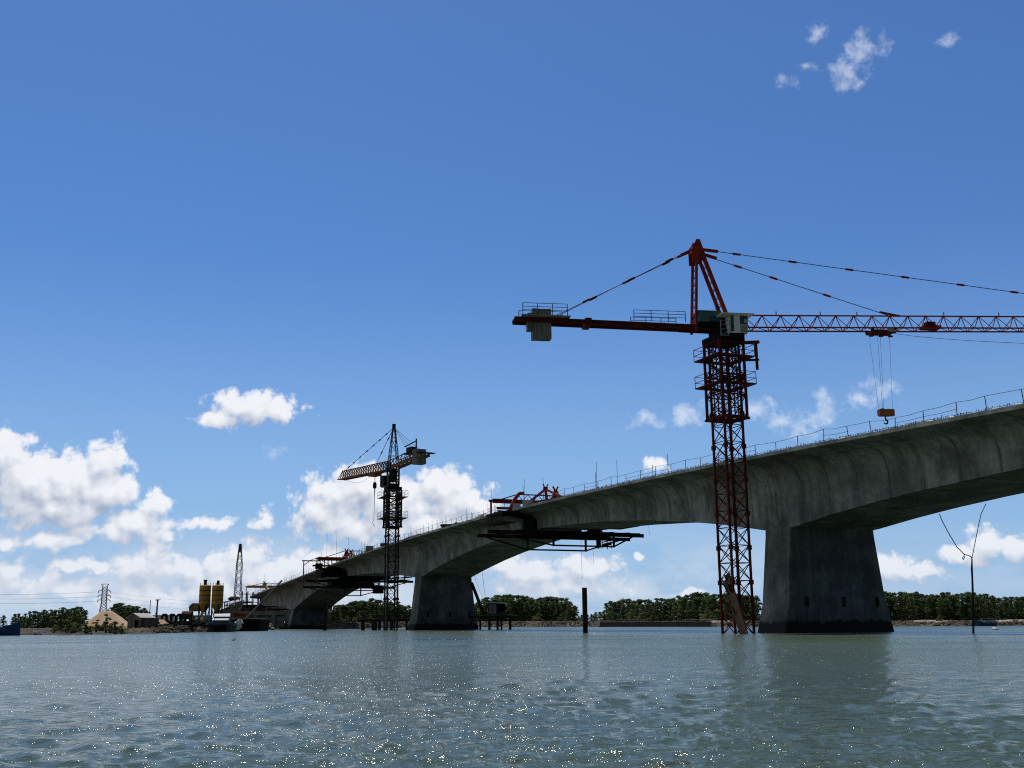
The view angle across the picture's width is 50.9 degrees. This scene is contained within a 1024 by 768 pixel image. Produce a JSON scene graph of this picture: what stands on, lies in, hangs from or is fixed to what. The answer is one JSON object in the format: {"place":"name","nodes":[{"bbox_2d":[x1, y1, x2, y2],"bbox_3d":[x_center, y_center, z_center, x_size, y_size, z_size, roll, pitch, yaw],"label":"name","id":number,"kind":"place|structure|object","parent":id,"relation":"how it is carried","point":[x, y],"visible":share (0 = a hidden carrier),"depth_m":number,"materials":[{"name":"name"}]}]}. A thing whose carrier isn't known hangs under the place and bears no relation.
{"place":"outdoors","nodes":[
{"label":"outdoors","id":0,"kind":"place"},
{"bbox_2d":[0,626,1023,767],"bbox_3d":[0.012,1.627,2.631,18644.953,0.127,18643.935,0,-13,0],"label":"water","id":1,"kind":"structure","parent":0,"point":[714,697],"depth_m":14.91,"materials":[{"name":"liquid"}]},
{"bbox_2d":[0,617,20,635],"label":"fishing boat","id":2,"kind":"object","parent":1,"relation":"on","point":[11,629],"visible":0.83,"depth_m":139.32,"materials":[{"name":"blue paint"}]},
{"bbox_2d":[207,614,236,631],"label":"workboat","id":3,"kind":"object","parent":1,"relation":"on","point":[222,623],"visible":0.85,"depth_m":184.97,"materials":[{"name":"blue paint"}]},
{"bbox_2d":[230,618,269,630],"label":"barge","id":4,"kind":"object","parent":1,"relation":"on","point":[253,624],"visible":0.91,"depth_m":204.76,"materials":[{"name":"black metal"}]},
{"bbox_2d":[250,568,359,628],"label":"bridge section","id":5,"kind":"object","parent":1,"relation":"in","point":[305,606],"visible":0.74,"depth_m":302.01,"materials":[{"name":"concrete"}]},
{"bbox_2d":[246,580,281,618],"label":"inclined pipe","id":6,"kind":"object","parent":5,"relation":"attached to","point":[258,605],"visible":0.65,"depth_m":237.26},
{"bbox_2d":[242,579,287,609],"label":"form traveller","id":7,"kind":"object","parent":5,"relation":"on","point":[245,601],"visible":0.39,"depth_m":348.60,"materials":[{"name":"yellow paint"}]},
{"bbox_2d":[242,591,265,608],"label":"scaffold tower","id":8,"kind":"structure","parent":7,"relation":"on","point":[257,602],"depth_m":349.86,"materials":[{"name":"metal"}]},
{"bbox_2d":[323,602,326,630],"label":"steel pile","id":9,"kind":"object","parent":1,"relation":"in","point":[325,618],"visible":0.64,"depth_m":206.95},
{"bbox_2d":[357,610,410,629],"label":"timber jetty","id":10,"kind":"object","parent":1,"relation":"in","point":[374,621],"visible":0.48,"depth_m":206.90,"materials":[{"name":"wood"}]},
{"bbox_2d":[337,424,434,629],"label":"tower crane","id":11,"kind":"object","parent":1,"relation":"in","point":[419,456],"visible":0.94,"depth_m":198.37,"materials":[{"name":"metal"}]},
{"bbox_2d":[330,506,581,629],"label":"bridge section","id":12,"kind":"object","parent":1,"relation":"in","point":[444,565],"visible":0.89,"depth_m":200.24,"materials":[{"name":"concrete"}]},
{"bbox_2d":[302,542,412,595],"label":"form traveller","id":13,"kind":"object","parent":12,"relation":"on","point":[344,581],"visible":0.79,"depth_m":253.88,"materials":[{"name":"red paint"}]},
{"bbox_2d":[469,614,518,629],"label":"timber jetty","id":14,"kind":"object","parent":1,"relation":"in","point":[509,616],"visible":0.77,"depth_m":197.16,"materials":[{"name":"wood"}]},
{"bbox_2d":[470,582,485,618],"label":"chute pipe","id":15,"kind":"object","parent":14,"relation":"on","point":[477,598],"visible":1,"depth_m":200.48,"materials":[{"name":"metal"}]},
{"bbox_2d":[488,602,506,614],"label":"jetty hut","id":16,"kind":"object","parent":14,"relation":"on","point":[496,608],"visible":0.96,"depth_m":198.51,"materials":[{"name":"black metal"}]},
{"bbox_2d":[582,587,587,632],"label":"steel pile","id":17,"kind":"object","parent":1,"relation":"in","point":[584,610],"visible":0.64,"depth_m":115.29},
{"bbox_2d":[722,579,740,633],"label":"steel beam","id":18,"kind":"structure","parent":1,"relation":"in","point":[730,600],"depth_m":96.70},
{"bbox_2d":[724,572,747,633],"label":"steel beam","id":19,"kind":"structure","parent":1,"relation":"in","point":[738,613],"depth_m":94.89,"materials":[{"name":"metal"}]},
{"bbox_2d":[512,389,1023,632],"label":"bridge section","id":20,"kind":"object","parent":1,"relation":"in","point":[820,512],"visible":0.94,"depth_m":101.13,"materials":[{"name":"concrete"}]},
{"bbox_2d":[477,466,649,561],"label":"form traveller","id":21,"kind":"object","parent":20,"relation":"on","point":[528,531],"visible":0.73,"depth_m":156.79,"materials":[{"name":"red paint"}]},
{"bbox_2d":[512,239,1023,633],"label":"tower crane","id":22,"kind":"object","parent":1,"relation":"in","point":[725,329],"visible":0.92,"depth_m":101.78,"materials":[{"name":"red paint"}]},
{"bbox_2d":[971,559,973,632],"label":"bamboo pole","id":23,"kind":"object","parent":1,"relation":"in","point":[972,583],"visible":0.9,"depth_m":86.25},
{"bbox_2d":[974,618,996,625],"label":"fishing boat","id":24,"kind":"object","parent":1,"relation":"on","point":[984,623],"visible":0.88,"depth_m":190.83,"materials":[{"name":"blue paint"}]},
{"bbox_2d":[0,0,1023,625],"label":"sky","id":25,"kind":"structure","parent":0,"point":[244,244],"materials":[{"name":"blue"}]},
{"bbox_2d":[20,620,1023,634],"bbox_3d":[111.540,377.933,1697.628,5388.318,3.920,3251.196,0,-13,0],"label":"riverbank","id":26,"kind":"structure","parent":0,"point":[133,630],"depth_m":206.37,"materials":[{"name":"soil"}]},
{"bbox_2d":[31,611,39,627],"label":"slender tree","id":27,"kind":"object","parent":26,"relation":"on","point":[34,616],"visible":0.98,"depth_m":221.80,"materials":[{"name":"green plant"}]},
{"bbox_2d":[53,619,69,630],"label":"shrub","id":28,"kind":"object","parent":26,"relation":"on","point":[60,621],"visible":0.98,"depth_m":150.28,"materials":[{"name":"green plant"}]},
{"bbox_2d":[60,617,73,631],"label":"shrub","id":29,"kind":"object","parent":26,"relation":"on","point":[68,622],"visible":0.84,"depth_m":151.12,"materials":[{"name":"green plant"}]},
{"bbox_2d":[71,614,88,629],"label":"shrub","id":30,"kind":"object","parent":26,"relation":"on","point":[77,624],"visible":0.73,"depth_m":151.79,"materials":[{"name":"green plant"}]},
{"bbox_2d":[97,584,110,611],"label":"power pylon","id":31,"kind":"object","parent":26,"relation":"on","point":[106,595],"visible":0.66,"depth_m":421.84,"materials":[{"name":"metal"}]},
{"bbox_2d":[82,610,126,627],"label":"sand pile","id":32,"kind":"object","parent":26,"relation":"on","point":[112,615],"visible":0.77,"depth_m":179.86,"materials":[{"name":"sand"}]},
{"bbox_2d":[99,614,112,632],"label":"shrub","id":33,"kind":"object","parent":26,"relation":"on","point":[103,626],"visible":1,"depth_m":151.12,"materials":[{"name":"green plant"}]},
{"bbox_2d":[108,621,120,633],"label":"shrub","id":34,"kind":"object","parent":26,"relation":"on","point":[114,628],"visible":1,"depth_m":151.15,"materials":[{"name":"green plant"}]},
{"bbox_2d":[121,606,131,621],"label":"slender tree","id":35,"kind":"object","parent":26,"relation":"on","point":[128,608],"visible":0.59,"depth_m":283.34,"materials":[{"name":"green plant"}]},
{"bbox_2d":[126,613,158,628],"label":"shed","id":36,"kind":"structure","parent":26,"relation":"on","point":[143,620],"depth_m":165.84,"materials":[{"name":"paint"}]},
{"bbox_2d":[158,620,182,626],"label":"scrap heap","id":37,"kind":"object","parent":26,"relation":"on","point":[169,624],"visible":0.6,"depth_m":173.79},
{"bbox_2d":[160,613,191,624],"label":"aggregate bin","id":38,"kind":"object","parent":26,"relation":"on","point":[178,614],"visible":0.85,"depth_m":205.06,"materials":[{"name":"metal"}]},
{"bbox_2d":[175,619,200,627],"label":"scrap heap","id":39,"kind":"object","parent":26,"relation":"on","point":[190,624],"visible":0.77,"depth_m":181.25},
{"bbox_2d":[189,603,201,612],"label":"aggregate hopper","id":40,"kind":"object","parent":26,"relation":"on","point":[193,606],"visible":0.31,"depth_m":218.51,"materials":[{"name":"metal"}]},
{"bbox_2d":[192,615,210,622],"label":"control hut","id":41,"kind":"object","parent":26,"relation":"on","point":[203,618],"visible":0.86,"depth_m":213.12,"materials":[{"name":"metal"}]},
{"bbox_2d":[194,619,210,627],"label":"scrap heap","id":42,"kind":"object","parent":26,"relation":"on","point":[207,623],"visible":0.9,"depth_m":185.04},
{"bbox_2d":[198,580,210,614],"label":"cement silo","id":43,"kind":"object","parent":26,"relation":"on","point":[204,596],"visible":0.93,"depth_m":217.09,"materials":[{"name":"yellow paint"}]},
{"bbox_2d":[211,580,223,619],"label":"cement silo","id":44,"kind":"object","parent":26,"relation":"on","point":[217,597],"visible":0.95,"depth_m":217.11,"materials":[{"name":"yellow paint"}]},
{"bbox_2d":[220,596,243,618],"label":"conveyor","id":45,"kind":"object","parent":26,"relation":"on","point":[227,610],"visible":0.7,"depth_m":233.06,"materials":[{"name":"metal"}]},
{"bbox_2d":[231,544,247,618],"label":"crawler crane","id":46,"kind":"object","parent":26,"relation":"on","point":[235,614],"visible":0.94,"depth_m":228.01,"materials":[{"name":"metal"}]},
{"bbox_2d":[216,607,290,622],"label":"approach viaduct","id":47,"kind":"object","parent":26,"relation":"on","point":[288,612],"visible":0.06,"depth_m":368.74,"materials":[{"name":"concrete"}]},
{"bbox_2d":[236,608,288,628],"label":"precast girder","id":48,"kind":"object","parent":26,"relation":"on","point":[277,618],"visible":0.59,"depth_m":285.29,"materials":[{"name":"concrete"}]},
{"bbox_2d":[338,604,349,621],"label":"mangrove tree","id":49,"kind":"object","parent":26,"relation":"on","point":[343,609],"visible":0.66,"depth_m":340.98,"materials":[{"name":"green plant"}]},
{"bbox_2d":[355,601,373,618],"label":"mangrove tree","id":50,"kind":"object","parent":26,"relation":"on","point":[363,606],"visible":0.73,"depth_m":344.28,"materials":[{"name":"green plant"}]},
{"bbox_2d":[371,604,381,617],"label":"mangrove tree","id":51,"kind":"object","parent":26,"relation":"on","point":[377,608],"visible":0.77,"depth_m":346.05,"materials":[{"name":"green plant"}]},
{"bbox_2d":[505,597,517,620],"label":"mangrove tree","id":52,"kind":"object","parent":26,"relation":"on","point":[510,608],"visible":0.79,"depth_m":370.96,"materials":[{"name":"green plant"}]},
{"bbox_2d":[513,599,524,620],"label":"mangrove tree","id":53,"kind":"object","parent":26,"relation":"on","point":[520,607],"visible":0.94,"depth_m":370.86,"materials":[{"name":"green plant"}]},
{"bbox_2d":[521,602,530,620],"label":"mangrove tree","id":54,"kind":"object","parent":26,"relation":"on","point":[526,613],"visible":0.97,"depth_m":369.70,"materials":[{"name":"green plant"}]},
{"bbox_2d":[527,599,535,620],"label":"mangrove tree","id":55,"kind":"object","parent":26,"relation":"on","point":[530,606],"visible":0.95,"depth_m":370.25,"materials":[{"name":"green plant"}]},
{"bbox_2d":[529,602,542,620],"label":"mangrove tree","id":56,"kind":"object","parent":26,"relation":"on","point":[535,607],"visible":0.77,"depth_m":368.13,"materials":[{"name":"green plant"}]},
{"bbox_2d":[541,603,551,620],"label":"mangrove tree","id":57,"kind":"object","parent":26,"relation":"on","point":[545,610],"visible":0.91,"depth_m":368.69,"materials":[{"name":"green plant"}]},
{"bbox_2d":[549,602,556,620],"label":"mangrove tree","id":58,"kind":"object","parent":26,"relation":"on","point":[552,607],"visible":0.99,"depth_m":369.47,"materials":[{"name":"green plant"}]},
{"bbox_2d":[552,603,562,620],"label":"mangrove tree","id":59,"kind":"object","parent":26,"relation":"on","point":[557,612],"visible":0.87,"depth_m":367.61,"materials":[{"name":"green plant"}]},
{"bbox_2d":[564,604,573,620],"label":"mangrove tree","id":60,"kind":"object","parent":26,"relation":"on","point":[568,613],"visible":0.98,"depth_m":365.21,"materials":[{"name":"green plant"}]},
{"bbox_2d":[150,620,1023,632],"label":"rubble","id":61,"kind":"object","parent":26,"relation":"on","point":[165,629],"visible":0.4,"depth_m":207.66,"materials":[{"name":"stone"}]},
{"bbox_2d":[608,602,619,620],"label":"mangrove tree","id":62,"kind":"object","parent":26,"relation":"on","point":[614,608],"visible":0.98,"depth_m":331.19,"materials":[{"name":"green plant"}]},
{"bbox_2d":[620,605,625,620],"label":"mangrove tree","id":63,"kind":"object","parent":26,"relation":"on","point":[622,611],"visible":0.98,"depth_m":327.14,"materials":[{"name":"green plant"}]},
{"bbox_2d":[622,603,632,620],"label":"mangrove tree","id":64,"kind":"object","parent":26,"relation":"on","point":[628,610],"visible":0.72,"depth_m":325.46,"materials":[{"name":"green plant"}]},
{"bbox_2d":[600,618,711,626],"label":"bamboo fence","id":65,"kind":"object","parent":26,"relation":"on","point":[696,623],"visible":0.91,"depth_m":264.50,"materials":[{"name":"wood"}]},
{"bbox_2d":[660,604,667,620],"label":"mangrove tree","id":66,"kind":"object","parent":26,"relation":"on","point":[664,612],"visible":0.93,"depth_m":308.81,"materials":[{"name":"green plant"}]},
{"bbox_2d":[665,602,673,620],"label":"mangrove tree","id":67,"kind":"object","parent":26,"relation":"on","point":[670,604],"visible":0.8,"depth_m":307.46,"materials":[{"name":"green plant"}]},
{"bbox_2d":[670,602,679,620],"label":"mangrove tree","id":68,"kind":"object","parent":26,"relation":"on","point":[674,605],"visible":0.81,"depth_m":301.82,"materials":[{"name":"green plant"}]},
{"bbox_2d":[674,600,683,620],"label":"mangrove tree","id":69,"kind":"object","parent":26,"relation":"on","point":[678,601],"visible":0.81,"depth_m":300.27,"materials":[{"name":"green plant"}]},
{"bbox_2d":[677,597,689,620],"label":"mangrove tree","id":70,"kind":"object","parent":26,"relation":"on","point":[683,600],"visible":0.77,"depth_m":298.45,"materials":[{"name":"green plant"}]},
{"bbox_2d":[684,600,693,620],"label":"mangrove tree","id":71,"kind":"object","parent":26,"relation":"on","point":[686,611],"visible":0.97,"depth_m":295.00,"materials":[{"name":"green plant"}]},
{"bbox_2d":[689,598,701,620],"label":"mangrove tree","id":72,"kind":"object","parent":26,"relation":"on","point":[695,606],"visible":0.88,"depth_m":292.79,"materials":[{"name":"green plant"}]},
{"bbox_2d":[689,596,704,620],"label":"mangrove tree","id":73,"kind":"object","parent":26,"relation":"on","point":[699,598],"visible":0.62,"depth_m":293.08,"materials":[{"name":"green plant"}]},
{"bbox_2d":[698,598,706,620],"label":"mangrove tree","id":74,"kind":"object","parent":26,"relation":"on","point":[702,606],"visible":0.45,"depth_m":289.28,"materials":[{"name":"green plant"}]},
{"bbox_2d":[699,607,716,620],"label":"shrub","id":75,"kind":"object","parent":26,"relation":"on","point":[707,613],"visible":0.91,"depth_m":261.63,"materials":[{"name":"green plant"}]},
{"bbox_2d":[704,597,715,618],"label":"mangrove tree","id":76,"kind":"object","parent":26,"relation":"on","point":[708,603],"visible":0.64,"depth_m":286.07,"materials":[{"name":"green plant"}]},
{"bbox_2d":[708,597,717,620],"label":"mangrove tree","id":77,"kind":"object","parent":26,"relation":"on","point":[714,605],"visible":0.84,"depth_m":284.39,"materials":[{"name":"green plant"}]},
{"bbox_2d":[723,599,732,620],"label":"mangrove tree","id":78,"kind":"object","parent":26,"relation":"on","point":[728,612],"visible":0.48,"depth_m":276.74,"materials":[{"name":"green plant"}]},
{"bbox_2d":[742,595,750,620],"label":"mangrove tree","id":79,"kind":"object","parent":26,"relation":"on","point":[746,601],"visible":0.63,"depth_m":269.40,"materials":[{"name":"green plant"}]},
{"bbox_2d":[746,598,760,620],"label":"mangrove tree","id":80,"kind":"object","parent":26,"relation":"on","point":[755,607],"visible":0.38,"depth_m":264.34,"materials":[{"name":"green plant"}]},
{"bbox_2d":[754,595,762,617],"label":"mangrove tree","id":81,"kind":"object","parent":26,"relation":"on","point":[760,603],"visible":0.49,"depth_m":272.49,"materials":[{"name":"green plant"}]},
{"bbox_2d":[707,619,1023,622],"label":"pale rubble","id":82,"kind":"object","parent":26,"relation":"on","point":[938,621],"visible":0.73,"depth_m":206.67,"materials":[{"name":"stone"}]},
{"bbox_2d":[885,596,896,620],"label":"mangrove tree","id":83,"kind":"object","parent":26,"relation":"on","point":[888,599],"visible":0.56,"depth_m":227.76,"materials":[{"name":"green plant"}]},
{"bbox_2d":[889,597,902,620],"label":"mangrove tree","id":84,"kind":"object","parent":26,"relation":"on","point":[894,601],"visible":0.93,"depth_m":227.55,"materials":[{"name":"green plant"}]},
{"bbox_2d":[892,595,907,620],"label":"mangrove tree","id":85,"kind":"object","parent":26,"relation":"on","point":[898,615],"visible":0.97,"depth_m":226.31,"materials":[{"name":"green plant"}]},
{"bbox_2d":[898,594,913,620],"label":"mangrove tree","id":86,"kind":"object","parent":26,"relation":"on","point":[905,602],"visible":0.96,"depth_m":225.78,"materials":[{"name":"green plant"}]},
{"bbox_2d":[906,596,918,620],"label":"mangrove tree","id":87,"kind":"object","parent":26,"relation":"on","point":[911,617],"visible":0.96,"depth_m":223.83,"materials":[{"name":"green plant"}]},
{"bbox_2d":[910,591,921,619],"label":"mangrove tree","id":88,"kind":"object","parent":26,"relation":"on","point":[916,595],"visible":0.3,"depth_m":232.32,"materials":[{"name":"green plant"}]},
{"bbox_2d":[913,599,924,619],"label":"mangrove tree","id":89,"kind":"object","parent":26,"relation":"on","point":[920,610],"visible":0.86,"depth_m":225.41,"materials":[{"name":"green plant"}]},
{"bbox_2d":[919,598,928,619],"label":"mangrove tree","id":90,"kind":"object","parent":26,"relation":"on","point":[923,605],"visible":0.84,"depth_m":226.05,"materials":[{"name":"green plant"}]},
{"bbox_2d":[923,597,935,619],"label":"mangrove tree","id":91,"kind":"object","parent":26,"relation":"on","point":[929,610],"visible":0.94,"depth_m":224.34,"materials":[{"name":"green plant"}]},
{"bbox_2d":[928,597,943,619],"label":"mangrove tree","id":92,"kind":"object","parent":26,"relation":"on","point":[933,599],"visible":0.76,"depth_m":224.43,"materials":[{"name":"green plant"}]},
{"bbox_2d":[934,597,948,619],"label":"mangrove tree","id":93,"kind":"object","parent":26,"relation":"on","point":[941,608],"visible":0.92,"depth_m":222.04,"materials":[{"name":"green plant"}]},
{"bbox_2d":[939,599,954,620],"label":"mangrove tree","id":94,"kind":"object","parent":26,"relation":"on","point":[946,604],"visible":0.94,"depth_m":222.20,"materials":[{"name":"green plant"}]},
{"bbox_2d":[945,595,959,619],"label":"mangrove tree","id":95,"kind":"object","parent":26,"relation":"on","point":[951,598],"visible":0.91,"depth_m":223.20,"materials":[{"name":"green plant"}]},
{"bbox_2d":[952,597,962,620],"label":"mangrove tree","id":96,"kind":"object","parent":26,"relation":"on","point":[956,607],"visible":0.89,"depth_m":222.75,"materials":[{"name":"green plant"}]},
{"bbox_2d":[955,597,969,619],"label":"mangrove tree","id":97,"kind":"object","parent":26,"relation":"on","point":[961,604],"visible":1,"depth_m":220.50,"materials":[{"name":"green plant"}]},
{"bbox_2d":[959,594,976,620],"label":"mangrove tree","id":98,"kind":"object","parent":26,"relation":"on","point":[968,604],"visible":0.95,"depth_m":220.27,"materials":[{"name":"green plant"}]},
{"bbox_2d":[970,596,987,619],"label":"mangrove tree","id":99,"kind":"object","parent":26,"relation":"on","point":[979,615],"visible":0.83,"depth_m":219.73,"materials":[{"name":"green plant"}]},
{"bbox_2d":[983,599,995,619],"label":"mangrove tree","id":100,"kind":"object","parent":26,"relation":"on","point":[989,610],"visible":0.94,"depth_m":218.66,"materials":[{"name":"green plant"}]},
{"bbox_2d":[990,597,999,619],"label":"mangrove tree","id":101,"kind":"object","parent":26,"relation":"on","point":[993,600],"visible":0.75,"depth_m":221.52,"materials":[{"name":"green plant"}]},
{"bbox_2d":[995,604,1004,619],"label":"mangrove tree","id":102,"kind":"object","parent":26,"relation":"on","point":[1000,613],"visible":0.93,"depth_m":219.93,"materials":[{"name":"green plant"}]},
{"bbox_2d":[1000,601,1013,619],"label":"mangrove tree","id":103,"kind":"object","parent":26,"relation":"on","point":[1005,608],"visible":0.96,"depth_m":219.05,"materials":[{"name":"green plant"}]},
{"bbox_2d":[999,596,1015,619],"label":"mangrove tree","id":104,"kind":"object","parent":26,"relation":"on","point":[1006,598],"visible":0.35,"depth_m":226.98,"materials":[{"name":"green plant"}]},
{"bbox_2d":[1012,601,1022,619],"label":"mangrove tree","id":105,"kind":"object","parent":26,"relation":"on","point":[1017,616],"visible":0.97,"depth_m":218.71,"materials":[{"name":"green plant"}]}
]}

